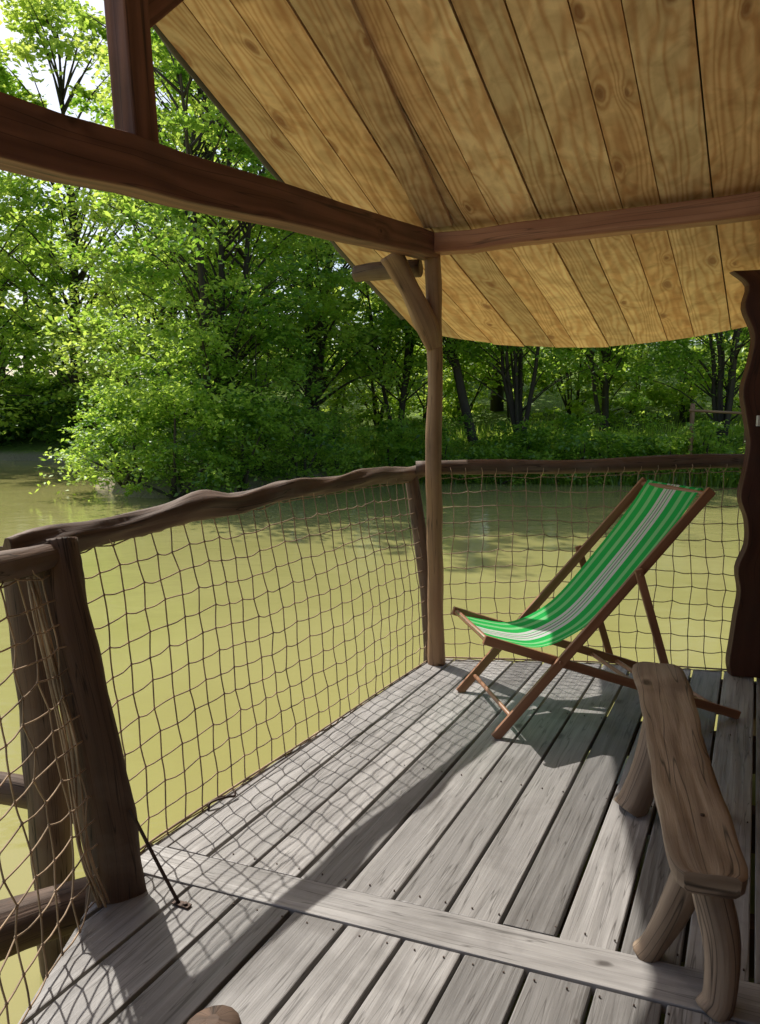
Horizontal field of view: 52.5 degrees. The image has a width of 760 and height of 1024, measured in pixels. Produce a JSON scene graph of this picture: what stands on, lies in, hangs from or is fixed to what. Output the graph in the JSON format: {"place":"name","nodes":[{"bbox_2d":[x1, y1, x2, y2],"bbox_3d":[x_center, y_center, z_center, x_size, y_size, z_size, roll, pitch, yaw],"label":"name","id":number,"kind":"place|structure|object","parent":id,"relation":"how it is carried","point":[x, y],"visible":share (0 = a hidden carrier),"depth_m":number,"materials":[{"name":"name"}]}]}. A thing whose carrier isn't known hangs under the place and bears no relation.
{"place":"outdoors","nodes":[
{"label":"outdoors","id":0,"kind":"place"},
{"bbox_2d":[187,1005,241,1023],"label":"wooden stool knob","id":1,"kind":"object","parent":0,"point":[219,1014],"visible":1,"depth_m":1.83,"materials":[{"name":"brown wood"}]},
{"bbox_2d":[0,0,731,375],"label":"sky","id":2,"kind":"structure","parent":0,"point":[50,91],"materials":[{"name":"white"}]},
{"bbox_2d":[0,343,743,497],"bbox_3d":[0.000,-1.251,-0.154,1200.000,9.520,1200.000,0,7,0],"label":"ground","id":3,"kind":"structure","parent":0,"point":[17,450],"depth_m":32.97,"materials":[{"name":"green plant"}]},
{"bbox_2d":[0,63,105,451],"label":"alder tree","id":4,"kind":"object","parent":3,"relation":"on","point":[54,216],"visible":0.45,"depth_m":36.40,"materials":[{"name":"green plant"}]},
{"bbox_2d":[0,0,181,443],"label":"alder tree","id":5,"kind":"object","parent":3,"relation":"on","point":[41,14],"visible":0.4,"depth_m":34.82,"materials":[{"name":"green plant"}]},
{"bbox_2d":[0,345,288,450],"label":"bank shrubs","id":6,"kind":"object","parent":3,"relation":"on","point":[53,433],"visible":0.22,"depth_m":36.95,"materials":[{"name":"green plant"}]},
{"bbox_2d":[26,0,305,436],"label":"alder tree","id":7,"kind":"object","parent":3,"relation":"on","point":[95,289],"visible":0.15,"depth_m":26.71,"materials":[{"name":"green plant"}]},
{"bbox_2d":[23,0,391,453],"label":"alder tree","id":8,"kind":"object","parent":3,"relation":"on","point":[201,291],"visible":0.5,"depth_m":20.17,"materials":[{"name":"green plant"}]},
{"bbox_2d":[29,285,395,500],"bbox_3d":[-3.713,-2.859,20.643,10.665,5.903,7.270,-4,8,-27],"label":"waterside shrub","id":9,"kind":"object","parent":3,"relation":"on","point":[267,425],"visible":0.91,"depth_m":19.52,"materials":[{"name":"green plant"}]},
{"bbox_2d":[88,28,349,367],"bbox_3d":[-6.575,-14.517,31.613,11.704,20.231,12.037,0,7,0],"label":"willow tree","id":10,"kind":"object","parent":3,"relation":"on","point":[163,57],"visible":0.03,"depth_m":31.23,"materials":[{"name":"green plant"}]},
{"bbox_2d":[158,93,426,440],"bbox_3d":[-2.178,-9.810,25.325,9.739,15.198,10.201,3,7,20],"label":"alder tree","id":11,"kind":"object","parent":3,"relation":"on","point":[332,330],"visible":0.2,"depth_m":24.52,"materials":[{"name":"green plant"}]},
{"bbox_2d":[0,130,747,421],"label":"distant trees","id":12,"kind":"object","parent":3,"relation":"on","point":[28,308],"visible":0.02,"depth_m":41.85,"materials":[{"name":"green plant"}]},
{"bbox_2d":[245,227,510,437],"bbox_3d":[0.173,-7.195,26.594,9.774,10.148,7.661,3,8,21],"label":"alder tree","id":13,"kind":"object","parent":3,"relation":"on","point":[408,356],"visible":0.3,"depth_m":25.89,"materials":[{"name":"green plant"}]},
{"bbox_2d":[337,285,491,448],"bbox_3d":[1.831,-6.561,25.781,6.410,9.632,8.815,-3,8,-23],"label":"leaning tree","id":14,"kind":"object","parent":3,"relation":"on","point":[462,394],"visible":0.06,"depth_m":25.67,"materials":[{"name":"green plant"}]},
{"bbox_2d":[366,335,615,411],"bbox_3d":[4.587,-11.015,33.327,10.468,13.291,10.060,0,7,0],"label":"oak tree","id":15,"kind":"object","parent":3,"relation":"on","point":[496,403],"visible":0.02,"depth_m":33.74,"materials":[{"name":"green plant"}]},
{"bbox_2d":[408,332,621,444],"bbox_3d":[4.334,-5.834,25.130,7.376,8.116,8.792,0,7,0],"label":"hazel tree","id":16,"kind":"object","parent":3,"relation":"on","point":[517,409],"visible":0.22,"depth_m":25.35,"materials":[{"name":"green plant"}]},
{"bbox_2d":[292,297,749,428],"bbox_3d":[12.591,-6.806,31.508,33.245,7.558,7.482,0,7,0],"label":"woodland thicket","id":17,"kind":"object","parent":3,"relation":"on","point":[668,397],"visible":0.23,"depth_m":31.05,"materials":[{"name":"green plant"}]},
{"bbox_2d":[324,400,743,486],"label":"bank grass","id":18,"kind":"structure","parent":3,"relation":"on","point":[716,483],"depth_m":23.89,"materials":[{"name":"green plant"}]},
{"bbox_2d":[352,389,744,486],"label":"bank shrubs","id":19,"kind":"object","parent":3,"relation":"on","point":[633,444],"visible":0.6,"depth_m":23.29,"materials":[{"name":"green plant"}]},
{"bbox_2d":[531,339,681,431],"bbox_3d":[7.229,-7.685,27.844,9.246,10.599,9.240,-4,8,-31],"label":"alder tree","id":20,"kind":"object","parent":3,"relation":"on","point":[606,352],"visible":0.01,"depth_m":27.31,"materials":[{"name":"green plant"}]},
{"bbox_2d":[589,327,749,444],"bbox_3d":[10.984,-6.434,24.485,8.436,9.171,7.994,2,7,12],"label":"hazel tree","id":21,"kind":"object","parent":3,"relation":"on","point":[733,351],"visible":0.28,"depth_m":25.02,"materials":[{"name":"green plant"}]},
{"bbox_2d":[687,403,745,474],"bbox_3d":[10.025,-2.104,22.806,1.854,2.199,0.169,0,7,0],"label":"wooden fence","id":22,"kind":"object","parent":3,"relation":"on","point":[692,410],"visible":0.57,"depth_m":22.66,"materials":[{"name":"brown wood"}]},
{"bbox_2d":[707,327,749,362],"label":"alder tree","id":23,"kind":"object","parent":3,"relation":"on","point":[734,344],"depth_m":27.47,"materials":[{"name":"green plant"}]},
{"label":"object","id":24,"kind":"object","parent":3,"relation":"on","visible":0},
{"bbox_2d":[0,454,743,978],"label":"rustic railing","id":25,"kind":"object","parent":24,"relation":"on","point":[114,828],"visible":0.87,"depth_m":2.65,"materials":[{"name":"brown wood"}]},
{"bbox_2d":[0,570,109,1023],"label":"safety net","id":26,"kind":"object","parent":25,"relation":"attached to","point":[99,898],"visible":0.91,"depth_m":2.29,"materials":[{"name":"brown fabric"}]},
{"bbox_2d":[81,477,426,853],"bbox_3d":[-0.389,0.464,3.675,0.294,1.204,2.649,4,8,27],"label":"safety net","id":27,"kind":"object","parent":25,"relation":"attached to","point":[202,808],"visible":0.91,"depth_m":3.34,"materials":[{"name":"brown fabric"}]},
{"bbox_2d":[441,464,743,671],"bbox_3d":[1.776,0.311,4.565,2.940,1.289,0.206,1,7,10],"label":"safety net","id":28,"kind":"object","parent":25,"relation":"attached to","point":[721,669],"visible":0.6,"depth_m":4.69,"materials":[{"name":"brown fabric"}]},
{"bbox_2d":[0,0,759,665],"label":"timber frame","id":29,"kind":"object","parent":24,"relation":"on","point":[128,154],"visible":1,"depth_m":3.33,"materials":[{"name":"brown wood"}]},
{"bbox_2d":[156,0,759,347],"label":"porch roof","id":30,"kind":"structure","parent":29,"relation":"on","point":[271,75],"depth_m":3.57,"materials":[{"name":"brown wood"}]},
{"bbox_2d":[152,24,405,319],"bbox_3d":[-1.322,-2.453,2.708,0.119,2.746,6.721,4,8,27],"label":"rake pole","id":31,"kind":"object","parent":30,"relation":"attached to","point":[178,57],"visible":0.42,"depth_m":3.86,"materials":[{"name":"brown wood"}]},
{"bbox_2d":[450,0,730,336],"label":"roof covering","id":32,"kind":"object","parent":30,"relation":"on","point":[645,125],"visible":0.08,"depth_m":3.36,"materials":[{"name":"brown wood"}]},
{"bbox_2d":[451,477,740,738],"bbox_3d":[1.098,0.441,3.964,1.351,1.184,0.704,-1,7,-10],"label":"deck chair","id":33,"kind":"object","parent":24,"relation":"on","point":[651,525],"visible":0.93,"depth_m":3.91,"materials":[{"name":"green fabric"}]},
{"bbox_2d":[614,662,747,1022],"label":"rustic bench","id":34,"kind":"object","parent":24,"relation":"on","point":[671,772],"visible":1,"depth_m":2.11,"materials":[{"name":"brown wood"}]},
{"bbox_2d":[725,270,759,677],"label":"carved wooden post","id":35,"kind":"object","parent":24,"relation":"on","point":[742,658],"visible":1,"depth_m":4.37,"materials":[{"name":"brown wood"}]},
{"bbox_2d":[0,460,755,1023],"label":"pond water","id":36,"kind":"structure","parent":0,"point":[22,508],"depth_m":8.20,"materials":[{"name":"green liquid"}]},
{"bbox_2d":[18,659,759,1023],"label":"wooden deck","id":37,"kind":"structure","parent":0,"point":[374,861],"depth_m":2.50,"materials":[{"name":"grey wood"}]}
]}

